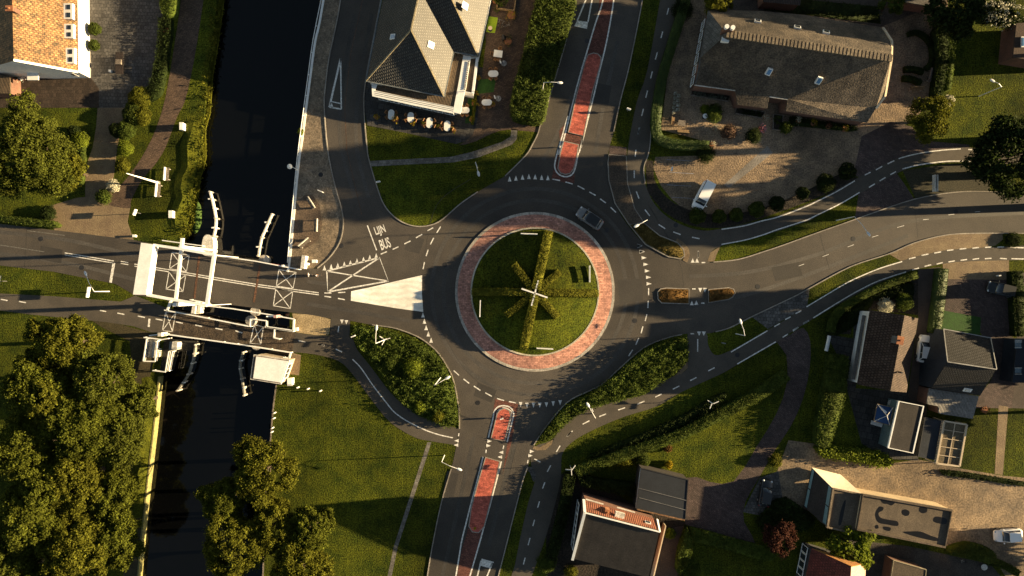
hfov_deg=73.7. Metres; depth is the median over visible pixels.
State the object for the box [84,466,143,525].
broadleaf tree
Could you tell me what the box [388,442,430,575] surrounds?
narrow path
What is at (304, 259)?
control cabinet
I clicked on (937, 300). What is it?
hedge
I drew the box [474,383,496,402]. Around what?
asphalt patch
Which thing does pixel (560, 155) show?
kerb
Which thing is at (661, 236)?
kerb
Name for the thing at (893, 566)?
brown flat shed
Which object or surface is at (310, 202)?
park bench
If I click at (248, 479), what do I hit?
broadleaf tree
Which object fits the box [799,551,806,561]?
window
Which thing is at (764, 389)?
hedge
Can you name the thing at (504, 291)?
hedge
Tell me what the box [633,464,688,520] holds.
black roofed garage
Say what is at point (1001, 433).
slab path
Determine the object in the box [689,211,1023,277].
tyre track
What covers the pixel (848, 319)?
ground cover
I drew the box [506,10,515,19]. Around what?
flower pot
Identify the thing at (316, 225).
park bench
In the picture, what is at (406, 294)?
painted hatch
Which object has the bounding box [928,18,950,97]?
hedge
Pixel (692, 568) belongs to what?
shrub
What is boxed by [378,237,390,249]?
bus lane lettering
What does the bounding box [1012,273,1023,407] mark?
side court
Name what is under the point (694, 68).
window
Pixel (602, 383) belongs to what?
kerb
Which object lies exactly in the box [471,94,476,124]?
hedge
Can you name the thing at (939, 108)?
broadleaf tree
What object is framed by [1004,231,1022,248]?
shrub
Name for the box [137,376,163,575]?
bank sheet piling
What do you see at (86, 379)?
broadleaf tree
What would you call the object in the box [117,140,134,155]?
shrub
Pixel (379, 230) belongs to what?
bus lane lettering
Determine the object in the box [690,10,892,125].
thatched farmhouse
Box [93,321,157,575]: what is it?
trodden path
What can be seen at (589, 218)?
passenger car
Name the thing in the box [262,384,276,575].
bank edging
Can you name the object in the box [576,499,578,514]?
window
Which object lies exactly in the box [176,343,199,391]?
guide fender
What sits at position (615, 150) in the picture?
brick crossing
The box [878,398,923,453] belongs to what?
flat roofed garage
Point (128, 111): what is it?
shrub
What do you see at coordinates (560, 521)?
hedge
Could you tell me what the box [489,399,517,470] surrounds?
red brick margin
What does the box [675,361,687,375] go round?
kerb corner
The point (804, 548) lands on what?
window
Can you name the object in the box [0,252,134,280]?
tyre track
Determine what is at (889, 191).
paver crossing
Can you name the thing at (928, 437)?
garden shed
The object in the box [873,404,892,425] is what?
square parasol
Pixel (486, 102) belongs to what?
terrace table
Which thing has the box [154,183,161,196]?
park bench
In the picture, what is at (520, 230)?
island kerb
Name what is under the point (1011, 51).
brick house
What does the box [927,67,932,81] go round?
park bench
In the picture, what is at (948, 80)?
hedge
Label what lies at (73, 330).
broadleaf tree
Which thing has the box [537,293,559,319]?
hedge
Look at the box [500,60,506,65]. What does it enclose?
parasol base
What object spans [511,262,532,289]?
hedge
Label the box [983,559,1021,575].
hedge
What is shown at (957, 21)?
broadleaf tree
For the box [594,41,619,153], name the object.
tyre track
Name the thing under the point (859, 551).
broadleaf tree
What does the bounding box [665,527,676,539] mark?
shrub
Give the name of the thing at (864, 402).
back terrace
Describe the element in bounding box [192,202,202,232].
lily pads
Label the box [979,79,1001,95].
street lamp
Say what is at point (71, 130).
shrub
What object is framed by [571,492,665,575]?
verged house
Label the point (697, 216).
shrub
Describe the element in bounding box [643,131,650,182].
kerb
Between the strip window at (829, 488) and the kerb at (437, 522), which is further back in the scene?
the kerb at (437, 522)
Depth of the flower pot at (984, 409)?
99.60 m
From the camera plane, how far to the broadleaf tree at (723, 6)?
96.15 m
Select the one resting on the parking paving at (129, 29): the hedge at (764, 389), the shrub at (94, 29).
the shrub at (94, 29)
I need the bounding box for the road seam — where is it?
[24,179,917,477]
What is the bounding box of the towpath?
[108,0,202,207]
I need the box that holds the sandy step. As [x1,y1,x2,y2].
[290,353,300,374]
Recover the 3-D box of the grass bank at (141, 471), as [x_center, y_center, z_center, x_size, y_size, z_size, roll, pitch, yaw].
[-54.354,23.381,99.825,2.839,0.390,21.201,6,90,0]
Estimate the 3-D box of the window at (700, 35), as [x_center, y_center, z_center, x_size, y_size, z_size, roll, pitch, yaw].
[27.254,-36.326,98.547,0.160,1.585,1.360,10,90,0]
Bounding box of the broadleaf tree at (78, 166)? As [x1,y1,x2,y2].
[44,149,89,190]
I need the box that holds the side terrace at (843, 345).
[827,308,870,387]
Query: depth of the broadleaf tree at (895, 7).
96.70 m
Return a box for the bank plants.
[179,0,224,241]
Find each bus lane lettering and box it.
[374,224,385,235]
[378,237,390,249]
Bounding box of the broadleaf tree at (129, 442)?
[87,408,147,472]
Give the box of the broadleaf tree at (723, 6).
[703,0,733,14]
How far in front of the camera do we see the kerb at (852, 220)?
99.89 m
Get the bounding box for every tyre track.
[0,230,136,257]
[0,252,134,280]
[307,279,364,289]
[307,302,409,321]
[338,13,356,197]
[354,13,373,197]
[430,187,638,396]
[441,437,475,575]
[442,198,626,384]
[487,437,518,545]
[541,95,573,160]
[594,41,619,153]
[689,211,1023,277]
[689,234,907,308]
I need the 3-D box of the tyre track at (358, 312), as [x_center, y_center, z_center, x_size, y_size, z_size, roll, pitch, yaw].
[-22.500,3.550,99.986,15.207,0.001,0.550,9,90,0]
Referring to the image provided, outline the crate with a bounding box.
[115,59,121,64]
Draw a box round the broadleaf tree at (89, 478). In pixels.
[37,453,109,514]
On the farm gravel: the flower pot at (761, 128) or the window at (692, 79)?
the flower pot at (761, 128)
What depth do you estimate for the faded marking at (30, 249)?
99.98 m
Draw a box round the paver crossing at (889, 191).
[855,174,913,218]
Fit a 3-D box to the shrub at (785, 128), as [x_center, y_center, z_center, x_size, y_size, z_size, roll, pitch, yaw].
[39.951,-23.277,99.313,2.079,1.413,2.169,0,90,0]
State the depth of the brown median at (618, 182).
99.87 m
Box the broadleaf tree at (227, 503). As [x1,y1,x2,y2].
[193,476,249,529]
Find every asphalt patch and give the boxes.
[40,246,62,262]
[404,236,423,253]
[442,471,458,497]
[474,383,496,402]
[591,83,611,108]
[618,278,642,303]
[772,262,802,280]
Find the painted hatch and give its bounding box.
[351,275,422,311]
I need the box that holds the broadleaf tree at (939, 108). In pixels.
[904,94,954,146]
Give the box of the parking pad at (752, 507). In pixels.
[743,471,781,514]
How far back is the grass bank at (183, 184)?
99.85 m
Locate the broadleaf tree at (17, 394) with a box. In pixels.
[0,346,72,424]
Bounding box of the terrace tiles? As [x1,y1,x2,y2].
[0,77,98,107]
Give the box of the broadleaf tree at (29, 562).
[0,545,44,575]
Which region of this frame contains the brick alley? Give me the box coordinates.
[460,0,538,144]
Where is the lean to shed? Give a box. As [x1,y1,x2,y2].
[0,75,20,97]
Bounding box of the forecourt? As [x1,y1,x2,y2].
[944,279,1014,407]
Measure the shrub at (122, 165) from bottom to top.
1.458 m
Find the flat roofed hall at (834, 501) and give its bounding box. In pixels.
[802,468,952,547]
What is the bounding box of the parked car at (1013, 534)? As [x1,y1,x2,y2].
[993,527,1022,543]
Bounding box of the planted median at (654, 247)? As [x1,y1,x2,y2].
[631,223,683,257]
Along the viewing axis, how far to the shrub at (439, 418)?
98.68 m
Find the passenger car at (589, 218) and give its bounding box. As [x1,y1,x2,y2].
[576,206,603,229]
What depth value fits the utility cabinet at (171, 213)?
98.94 m
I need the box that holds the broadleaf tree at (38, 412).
[25,373,78,430]
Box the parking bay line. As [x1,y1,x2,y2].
[667,159,693,198]
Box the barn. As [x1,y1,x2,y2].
[757,0,800,10]
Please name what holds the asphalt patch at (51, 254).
on the road
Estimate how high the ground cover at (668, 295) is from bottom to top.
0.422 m
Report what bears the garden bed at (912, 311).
on the ground at (350, 448)
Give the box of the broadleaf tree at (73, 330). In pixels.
[21,313,104,382]
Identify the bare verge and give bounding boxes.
[903,164,989,197]
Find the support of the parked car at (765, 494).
on the parking pad at (752, 507)
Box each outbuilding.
[903,0,929,12]
[999,338,1023,382]
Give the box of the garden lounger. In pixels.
[870,420,882,426]
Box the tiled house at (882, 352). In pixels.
[848,310,917,391]
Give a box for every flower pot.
[392,114,398,123]
[503,34,511,46]
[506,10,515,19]
[758,124,766,131]
[762,113,768,120]
[842,124,847,132]
[981,406,990,413]
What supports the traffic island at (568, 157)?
on the road
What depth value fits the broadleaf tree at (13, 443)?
91.00 m
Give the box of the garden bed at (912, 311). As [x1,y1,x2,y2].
[831,273,917,333]
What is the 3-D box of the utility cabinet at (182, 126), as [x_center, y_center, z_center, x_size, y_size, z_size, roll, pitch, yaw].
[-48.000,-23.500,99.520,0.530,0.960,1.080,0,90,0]
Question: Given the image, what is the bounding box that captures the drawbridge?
[133,235,300,330]
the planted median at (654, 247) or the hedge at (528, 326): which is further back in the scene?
the planted median at (654, 247)
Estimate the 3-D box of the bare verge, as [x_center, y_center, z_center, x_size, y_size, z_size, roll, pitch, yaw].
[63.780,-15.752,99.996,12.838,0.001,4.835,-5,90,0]
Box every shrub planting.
[352,324,459,428]
[538,335,688,444]
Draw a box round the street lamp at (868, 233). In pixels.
[836,216,870,235]
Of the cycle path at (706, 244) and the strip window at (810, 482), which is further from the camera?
the cycle path at (706, 244)
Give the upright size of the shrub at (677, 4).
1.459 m
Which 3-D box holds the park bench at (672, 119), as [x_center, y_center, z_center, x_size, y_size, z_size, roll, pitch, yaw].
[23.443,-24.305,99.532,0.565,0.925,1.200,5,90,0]
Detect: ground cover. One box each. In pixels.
[632,224,683,256]
[659,289,687,302]
[709,289,734,301]
[757,0,881,23]
[788,116,858,131]
[835,281,915,335]
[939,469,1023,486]
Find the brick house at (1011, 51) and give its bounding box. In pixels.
[998,23,1023,67]
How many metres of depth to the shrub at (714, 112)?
98.96 m
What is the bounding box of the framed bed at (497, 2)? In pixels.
[494,0,515,13]
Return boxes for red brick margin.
[457,527,481,575]
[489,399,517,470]
[552,123,580,182]
[586,0,612,56]
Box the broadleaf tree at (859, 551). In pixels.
[821,522,876,570]
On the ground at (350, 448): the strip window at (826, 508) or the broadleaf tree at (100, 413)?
the broadleaf tree at (100, 413)
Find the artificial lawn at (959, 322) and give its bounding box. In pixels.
[942,311,980,334]
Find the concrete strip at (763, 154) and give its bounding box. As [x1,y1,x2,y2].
[724,146,772,186]
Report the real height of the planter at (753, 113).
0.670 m
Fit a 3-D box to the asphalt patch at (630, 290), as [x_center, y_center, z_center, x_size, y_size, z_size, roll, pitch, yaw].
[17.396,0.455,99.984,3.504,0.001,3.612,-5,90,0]
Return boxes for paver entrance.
[855,122,968,176]
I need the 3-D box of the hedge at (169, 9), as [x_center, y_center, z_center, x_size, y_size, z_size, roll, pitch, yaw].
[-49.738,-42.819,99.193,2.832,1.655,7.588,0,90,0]
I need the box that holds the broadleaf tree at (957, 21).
[921,0,987,43]
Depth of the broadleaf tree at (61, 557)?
91.17 m
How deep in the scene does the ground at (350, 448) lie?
100.00 m
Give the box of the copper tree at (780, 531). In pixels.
[761,519,798,559]
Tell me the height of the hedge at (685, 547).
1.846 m
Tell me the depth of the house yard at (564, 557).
100.00 m
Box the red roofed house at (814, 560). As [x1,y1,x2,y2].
[796,542,865,575]
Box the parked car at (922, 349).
[914,335,929,361]
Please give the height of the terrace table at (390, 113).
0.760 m
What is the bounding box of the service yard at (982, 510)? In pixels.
[777,440,1023,575]
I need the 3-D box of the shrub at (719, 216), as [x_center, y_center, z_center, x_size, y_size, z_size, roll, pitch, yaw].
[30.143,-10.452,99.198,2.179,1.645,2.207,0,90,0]
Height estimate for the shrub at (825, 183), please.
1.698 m
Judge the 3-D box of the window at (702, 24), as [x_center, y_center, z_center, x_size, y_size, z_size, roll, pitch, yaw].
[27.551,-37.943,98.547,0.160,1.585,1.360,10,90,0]
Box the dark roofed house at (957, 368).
[917,329,996,418]
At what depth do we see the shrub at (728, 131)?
99.00 m
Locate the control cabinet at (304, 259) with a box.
[300,255,307,268]
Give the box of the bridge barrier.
[149,332,167,335]
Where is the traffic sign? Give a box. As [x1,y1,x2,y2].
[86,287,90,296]
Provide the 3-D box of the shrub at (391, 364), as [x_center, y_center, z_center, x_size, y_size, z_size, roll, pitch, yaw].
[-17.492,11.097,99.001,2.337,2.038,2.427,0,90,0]
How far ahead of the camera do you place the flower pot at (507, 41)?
99.60 m
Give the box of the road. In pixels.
[0,0,1023,575]
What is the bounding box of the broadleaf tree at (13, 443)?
[0,415,58,484]
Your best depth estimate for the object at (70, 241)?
99.99 m
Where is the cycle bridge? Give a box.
[164,308,295,358]
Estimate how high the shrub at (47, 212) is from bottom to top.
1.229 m
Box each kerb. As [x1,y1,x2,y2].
[317,0,343,268]
[363,0,477,226]
[372,324,459,428]
[427,469,451,575]
[455,212,614,371]
[468,457,499,532]
[470,227,598,355]
[491,408,510,440]
[498,467,527,575]
[505,0,576,175]
[534,334,681,444]
[557,141,578,174]
[568,53,600,135]
[607,154,642,224]
[613,0,642,131]
[629,222,684,258]
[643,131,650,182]
[657,288,688,303]
[676,238,689,261]
[708,287,735,302]
[713,191,996,262]
[715,233,1023,331]
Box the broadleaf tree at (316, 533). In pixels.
[286,504,336,551]
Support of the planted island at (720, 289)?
on the road
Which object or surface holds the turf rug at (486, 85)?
on the brick alley
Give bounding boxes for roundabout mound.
[472,229,597,354]
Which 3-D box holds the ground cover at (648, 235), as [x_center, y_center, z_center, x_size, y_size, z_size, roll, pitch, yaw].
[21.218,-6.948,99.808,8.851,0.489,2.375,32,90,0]
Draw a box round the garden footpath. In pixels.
[370,129,516,165]
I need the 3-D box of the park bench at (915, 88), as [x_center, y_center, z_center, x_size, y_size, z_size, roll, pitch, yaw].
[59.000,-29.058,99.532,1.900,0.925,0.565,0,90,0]
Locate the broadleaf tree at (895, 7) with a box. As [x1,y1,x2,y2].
[877,0,905,14]
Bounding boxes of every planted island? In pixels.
[658,289,688,302]
[709,288,734,301]
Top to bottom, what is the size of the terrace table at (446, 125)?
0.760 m
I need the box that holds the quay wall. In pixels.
[286,0,324,271]
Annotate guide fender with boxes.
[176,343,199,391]
[208,191,219,237]
[239,351,247,396]
[256,213,275,256]
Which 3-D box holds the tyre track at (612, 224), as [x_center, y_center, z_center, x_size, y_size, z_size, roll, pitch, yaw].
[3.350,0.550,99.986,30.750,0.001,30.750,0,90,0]
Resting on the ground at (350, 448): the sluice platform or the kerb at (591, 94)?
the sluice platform
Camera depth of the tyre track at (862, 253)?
99.98 m
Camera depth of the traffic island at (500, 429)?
99.87 m
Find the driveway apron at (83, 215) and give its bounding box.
[48,194,133,239]
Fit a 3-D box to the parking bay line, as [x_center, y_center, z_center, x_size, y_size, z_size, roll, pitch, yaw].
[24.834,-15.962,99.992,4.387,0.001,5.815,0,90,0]
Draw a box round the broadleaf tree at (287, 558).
[269,535,335,575]
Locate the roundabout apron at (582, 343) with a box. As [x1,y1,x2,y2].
[458,214,611,368]
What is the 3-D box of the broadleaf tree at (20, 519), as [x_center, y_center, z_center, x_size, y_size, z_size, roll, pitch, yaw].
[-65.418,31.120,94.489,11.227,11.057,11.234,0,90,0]
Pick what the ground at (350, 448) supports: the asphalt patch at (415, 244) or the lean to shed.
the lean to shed
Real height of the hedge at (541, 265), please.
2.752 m
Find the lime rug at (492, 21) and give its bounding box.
[486,16,497,32]
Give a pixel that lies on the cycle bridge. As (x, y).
(280, 340)
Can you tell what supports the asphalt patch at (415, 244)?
on the road
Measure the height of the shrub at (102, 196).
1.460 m
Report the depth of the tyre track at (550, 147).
99.99 m
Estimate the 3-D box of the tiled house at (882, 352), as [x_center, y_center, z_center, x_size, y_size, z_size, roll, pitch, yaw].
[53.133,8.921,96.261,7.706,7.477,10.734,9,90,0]
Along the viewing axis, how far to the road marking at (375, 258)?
99.98 m
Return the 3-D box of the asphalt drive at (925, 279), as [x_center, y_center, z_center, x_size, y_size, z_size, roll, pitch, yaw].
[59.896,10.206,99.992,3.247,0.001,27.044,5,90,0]
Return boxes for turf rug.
[465,98,472,122]
[477,78,495,93]
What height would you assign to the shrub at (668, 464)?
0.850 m
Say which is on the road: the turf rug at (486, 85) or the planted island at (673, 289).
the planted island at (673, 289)
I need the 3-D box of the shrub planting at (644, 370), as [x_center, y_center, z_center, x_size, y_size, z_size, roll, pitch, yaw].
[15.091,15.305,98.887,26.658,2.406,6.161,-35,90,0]
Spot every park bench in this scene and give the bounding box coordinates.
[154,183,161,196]
[163,167,170,180]
[298,237,310,247]
[306,196,315,208]
[314,218,317,231]
[671,116,674,125]
[678,129,689,133]
[824,335,830,350]
[909,86,924,91]
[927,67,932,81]
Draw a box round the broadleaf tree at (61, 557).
[35,502,110,575]
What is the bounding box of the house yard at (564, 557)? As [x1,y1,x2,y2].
[546,471,684,575]
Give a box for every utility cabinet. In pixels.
[168,210,174,217]
[179,122,185,130]
[287,377,293,385]
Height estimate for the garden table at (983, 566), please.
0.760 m
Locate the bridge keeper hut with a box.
[250,353,294,383]
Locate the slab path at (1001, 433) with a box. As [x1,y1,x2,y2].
[995,406,1007,474]
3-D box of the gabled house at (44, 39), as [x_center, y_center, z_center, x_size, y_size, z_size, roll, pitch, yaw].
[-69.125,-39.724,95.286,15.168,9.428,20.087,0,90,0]
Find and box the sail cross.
[522,281,547,305]
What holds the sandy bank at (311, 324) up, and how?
on the ground at (350, 448)
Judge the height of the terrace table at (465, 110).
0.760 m
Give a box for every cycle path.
[0,293,170,333]
[292,333,458,444]
[330,317,349,337]
[512,246,1023,575]
[627,0,1021,264]
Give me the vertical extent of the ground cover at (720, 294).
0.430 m
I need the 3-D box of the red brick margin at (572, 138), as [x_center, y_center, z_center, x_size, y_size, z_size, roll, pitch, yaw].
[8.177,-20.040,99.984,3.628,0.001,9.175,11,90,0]
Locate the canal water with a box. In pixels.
[142,0,321,575]
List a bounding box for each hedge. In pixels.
[0,214,62,227]
[76,131,88,185]
[143,15,173,101]
[159,0,179,19]
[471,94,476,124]
[471,287,531,296]
[504,292,532,317]
[509,0,576,126]
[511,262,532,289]
[519,293,539,349]
[531,230,552,290]
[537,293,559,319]
[538,288,598,297]
[541,269,561,289]
[545,471,575,561]
[574,370,790,477]
[587,391,727,460]
[650,0,709,150]
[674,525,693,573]
[811,352,850,449]
[813,443,894,469]
[826,271,918,332]
[901,75,922,85]
[902,65,924,74]
[906,30,934,71]
[927,268,948,332]
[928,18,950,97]
[942,33,956,92]
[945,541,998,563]
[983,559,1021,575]
[1006,270,1023,336]
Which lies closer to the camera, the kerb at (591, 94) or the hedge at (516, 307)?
the hedge at (516, 307)
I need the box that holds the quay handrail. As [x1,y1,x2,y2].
[287,0,320,262]
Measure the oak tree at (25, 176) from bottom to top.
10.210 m
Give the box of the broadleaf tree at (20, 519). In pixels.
[0,480,73,559]
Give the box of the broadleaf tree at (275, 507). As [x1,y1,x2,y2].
[241,492,294,554]
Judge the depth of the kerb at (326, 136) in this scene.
99.89 m
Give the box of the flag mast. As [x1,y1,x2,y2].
[126,173,159,183]
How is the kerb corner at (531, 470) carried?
on the ground at (350, 448)
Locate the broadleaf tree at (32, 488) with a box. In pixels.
[14,457,79,513]
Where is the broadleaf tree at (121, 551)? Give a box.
[84,511,146,572]
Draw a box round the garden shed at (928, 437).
[912,416,942,459]
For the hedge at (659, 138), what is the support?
on the ground at (350, 448)
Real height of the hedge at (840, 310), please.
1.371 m
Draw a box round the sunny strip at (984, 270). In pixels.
[943,260,1008,279]
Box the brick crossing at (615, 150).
[609,146,626,155]
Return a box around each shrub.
[38,204,57,220]
[67,125,81,138]
[70,131,89,147]
[87,22,101,35]
[88,39,99,50]
[94,188,112,205]
[105,179,120,191]
[108,123,120,137]
[115,158,130,172]
[116,120,136,140]
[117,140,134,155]
[121,103,138,125]
[127,86,150,107]
[133,106,151,126]
[384,357,398,371]
[400,356,424,379]
[413,401,426,414]
[432,410,445,422]
[535,552,557,575]
[563,564,578,575]
[617,460,632,468]
[634,453,649,465]
[663,444,672,452]
[664,461,672,468]
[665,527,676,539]
[670,0,694,19]
[678,556,702,575]
[689,207,706,224]
[695,145,716,165]
[700,104,708,113]
[705,103,723,124]
[712,209,726,223]
[720,122,736,139]
[728,207,742,221]
[743,127,762,144]
[747,201,765,217]
[767,452,782,467]
[768,196,785,211]
[779,121,793,134]
[795,187,809,199]
[816,172,836,192]
[838,162,856,179]
[878,297,894,312]
[894,292,914,311]
[945,94,955,104]
[977,0,1023,31]
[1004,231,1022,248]
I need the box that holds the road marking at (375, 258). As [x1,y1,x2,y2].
[1,0,1023,575]
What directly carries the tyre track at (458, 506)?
on the road
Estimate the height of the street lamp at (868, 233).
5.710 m
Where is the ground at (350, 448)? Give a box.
[0,0,1023,575]
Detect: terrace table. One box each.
[388,109,393,119]
[407,112,413,122]
[426,118,432,127]
[444,121,449,130]
[461,107,469,112]
[482,99,491,105]
[488,70,497,76]
[493,50,502,57]
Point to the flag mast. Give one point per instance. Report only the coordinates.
(157, 182)
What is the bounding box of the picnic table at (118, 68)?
[115,52,122,73]
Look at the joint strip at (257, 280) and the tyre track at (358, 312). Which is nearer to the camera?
the joint strip at (257, 280)
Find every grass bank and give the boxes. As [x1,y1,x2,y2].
[130,377,156,518]
[168,116,201,234]
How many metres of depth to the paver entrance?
99.99 m
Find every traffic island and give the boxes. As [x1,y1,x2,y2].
[469,458,498,531]
[492,409,509,439]
[558,142,577,173]
[569,53,599,134]
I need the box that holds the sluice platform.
[143,337,199,371]
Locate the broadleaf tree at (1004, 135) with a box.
[960,109,1023,203]
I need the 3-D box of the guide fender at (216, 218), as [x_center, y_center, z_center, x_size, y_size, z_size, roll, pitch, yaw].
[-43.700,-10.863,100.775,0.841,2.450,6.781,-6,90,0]
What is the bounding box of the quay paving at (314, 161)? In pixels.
[290,0,342,268]
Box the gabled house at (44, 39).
[0,0,89,79]
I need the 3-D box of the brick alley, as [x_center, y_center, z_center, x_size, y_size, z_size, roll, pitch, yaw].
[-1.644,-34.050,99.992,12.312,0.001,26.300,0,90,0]
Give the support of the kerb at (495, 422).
on the red brick margin at (514, 406)
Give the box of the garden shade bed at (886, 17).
[714,0,945,26]
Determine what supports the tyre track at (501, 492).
on the road
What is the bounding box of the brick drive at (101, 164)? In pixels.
[85,108,123,198]
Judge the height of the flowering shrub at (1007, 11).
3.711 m
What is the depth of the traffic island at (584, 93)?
99.87 m
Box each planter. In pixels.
[690,91,729,101]
[735,108,764,118]
[772,114,783,130]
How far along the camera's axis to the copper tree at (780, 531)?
96.61 m
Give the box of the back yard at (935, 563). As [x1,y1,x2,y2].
[846,539,999,575]
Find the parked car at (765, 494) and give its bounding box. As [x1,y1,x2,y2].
[757,479,774,506]
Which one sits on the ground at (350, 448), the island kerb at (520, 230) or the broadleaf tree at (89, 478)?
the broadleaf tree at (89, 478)
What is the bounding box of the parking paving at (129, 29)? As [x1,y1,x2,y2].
[89,0,164,107]
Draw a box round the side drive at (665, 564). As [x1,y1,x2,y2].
[653,526,683,575]
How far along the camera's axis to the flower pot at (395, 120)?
99.60 m
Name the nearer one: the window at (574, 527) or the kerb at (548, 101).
the window at (574, 527)
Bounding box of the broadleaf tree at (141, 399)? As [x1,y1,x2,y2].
[118,382,159,418]
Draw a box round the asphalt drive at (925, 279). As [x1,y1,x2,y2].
[908,267,940,416]
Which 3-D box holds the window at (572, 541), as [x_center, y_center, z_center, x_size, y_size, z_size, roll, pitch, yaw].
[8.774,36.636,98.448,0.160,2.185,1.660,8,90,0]
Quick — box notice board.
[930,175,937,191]
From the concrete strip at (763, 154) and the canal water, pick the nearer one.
the concrete strip at (763, 154)
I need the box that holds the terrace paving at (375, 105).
[364,67,482,143]
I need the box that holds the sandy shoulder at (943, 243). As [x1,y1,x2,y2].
[890,234,1002,260]
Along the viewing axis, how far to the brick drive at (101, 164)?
100.00 m
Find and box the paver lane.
[685,328,810,542]
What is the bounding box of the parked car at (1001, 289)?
[986,281,1016,297]
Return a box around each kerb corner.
[526,466,535,480]
[533,440,552,449]
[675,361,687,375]
[708,246,720,261]
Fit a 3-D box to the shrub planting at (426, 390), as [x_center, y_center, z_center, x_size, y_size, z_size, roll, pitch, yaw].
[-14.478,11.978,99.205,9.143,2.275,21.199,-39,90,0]
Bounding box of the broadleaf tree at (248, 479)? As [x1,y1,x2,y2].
[229,433,301,511]
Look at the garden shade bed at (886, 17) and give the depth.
99.99 m
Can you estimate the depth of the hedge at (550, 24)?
97.80 m
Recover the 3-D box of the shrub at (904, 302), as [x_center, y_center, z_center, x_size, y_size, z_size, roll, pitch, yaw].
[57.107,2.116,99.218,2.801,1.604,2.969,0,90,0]
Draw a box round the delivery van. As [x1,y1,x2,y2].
[691,180,715,209]
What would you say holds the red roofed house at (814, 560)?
on the ground at (350, 448)
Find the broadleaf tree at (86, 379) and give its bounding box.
[69,345,136,409]
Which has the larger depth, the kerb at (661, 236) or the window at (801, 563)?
the kerb at (661, 236)
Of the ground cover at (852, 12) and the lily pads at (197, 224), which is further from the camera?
the lily pads at (197, 224)
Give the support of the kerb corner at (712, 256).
on the ground at (350, 448)
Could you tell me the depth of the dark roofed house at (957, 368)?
96.18 m
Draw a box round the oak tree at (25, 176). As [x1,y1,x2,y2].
[0,88,79,203]
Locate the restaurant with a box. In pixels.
[365,0,491,115]
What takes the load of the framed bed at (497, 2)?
on the brick alley
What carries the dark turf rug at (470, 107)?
on the terrace paving at (375, 105)
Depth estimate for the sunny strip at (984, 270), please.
99.99 m
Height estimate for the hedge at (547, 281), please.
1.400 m
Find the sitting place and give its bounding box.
[292,195,321,249]
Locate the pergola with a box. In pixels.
[925,417,967,466]
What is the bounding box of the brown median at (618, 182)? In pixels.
[608,155,642,223]
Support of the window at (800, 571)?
in the red roofed house at (814, 560)
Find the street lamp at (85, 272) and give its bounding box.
[84,271,109,291]
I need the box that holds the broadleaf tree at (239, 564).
[201,511,274,575]
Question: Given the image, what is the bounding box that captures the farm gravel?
[653,0,947,213]
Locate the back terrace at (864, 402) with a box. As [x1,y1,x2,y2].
[847,388,917,460]
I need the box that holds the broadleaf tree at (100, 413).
[35,389,125,465]
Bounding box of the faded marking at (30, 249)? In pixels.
[1,230,64,251]
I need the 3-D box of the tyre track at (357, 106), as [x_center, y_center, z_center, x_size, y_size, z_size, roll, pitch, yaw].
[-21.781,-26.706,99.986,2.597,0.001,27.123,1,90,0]
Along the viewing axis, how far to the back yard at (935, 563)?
100.00 m
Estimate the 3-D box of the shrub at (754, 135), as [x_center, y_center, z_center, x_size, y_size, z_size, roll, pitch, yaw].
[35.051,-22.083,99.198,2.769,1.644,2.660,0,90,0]
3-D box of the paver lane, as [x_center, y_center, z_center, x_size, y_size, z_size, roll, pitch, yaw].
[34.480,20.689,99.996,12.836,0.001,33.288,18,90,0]
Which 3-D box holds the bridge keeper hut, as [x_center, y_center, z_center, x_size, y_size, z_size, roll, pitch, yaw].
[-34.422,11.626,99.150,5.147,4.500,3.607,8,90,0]
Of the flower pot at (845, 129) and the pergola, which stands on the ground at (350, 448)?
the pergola
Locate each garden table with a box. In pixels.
[678,120,685,125]
[979,563,987,569]
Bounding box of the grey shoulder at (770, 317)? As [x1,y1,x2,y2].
[753,289,809,328]
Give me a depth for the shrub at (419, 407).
98.73 m
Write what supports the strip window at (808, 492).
in the flat roofed hall at (834, 501)
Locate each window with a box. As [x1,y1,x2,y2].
[284,363,291,378]
[571,534,574,549]
[572,523,575,538]
[574,511,577,525]
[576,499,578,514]
[690,75,694,86]
[692,64,696,75]
[694,53,698,64]
[696,42,700,53]
[698,30,702,42]
[700,19,704,31]
[796,566,803,575]
[798,558,804,569]
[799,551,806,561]
[801,543,807,554]
[804,489,809,507]
[808,469,813,488]
[823,505,827,523]
[826,486,830,505]
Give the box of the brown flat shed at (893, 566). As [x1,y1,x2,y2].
[882,555,926,575]
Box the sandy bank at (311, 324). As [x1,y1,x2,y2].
[292,313,330,334]
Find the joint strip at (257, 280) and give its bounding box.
[194,0,362,301]
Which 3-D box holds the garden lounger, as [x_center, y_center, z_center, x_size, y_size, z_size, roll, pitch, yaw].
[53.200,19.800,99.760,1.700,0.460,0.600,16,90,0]
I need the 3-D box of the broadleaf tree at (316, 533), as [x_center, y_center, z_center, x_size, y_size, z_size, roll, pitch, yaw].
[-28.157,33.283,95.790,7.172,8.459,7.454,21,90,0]
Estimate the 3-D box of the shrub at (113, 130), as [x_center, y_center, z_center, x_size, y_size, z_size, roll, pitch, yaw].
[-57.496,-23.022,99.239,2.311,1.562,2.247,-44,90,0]
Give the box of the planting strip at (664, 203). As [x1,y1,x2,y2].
[645,160,856,227]
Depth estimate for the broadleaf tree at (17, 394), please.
91.04 m

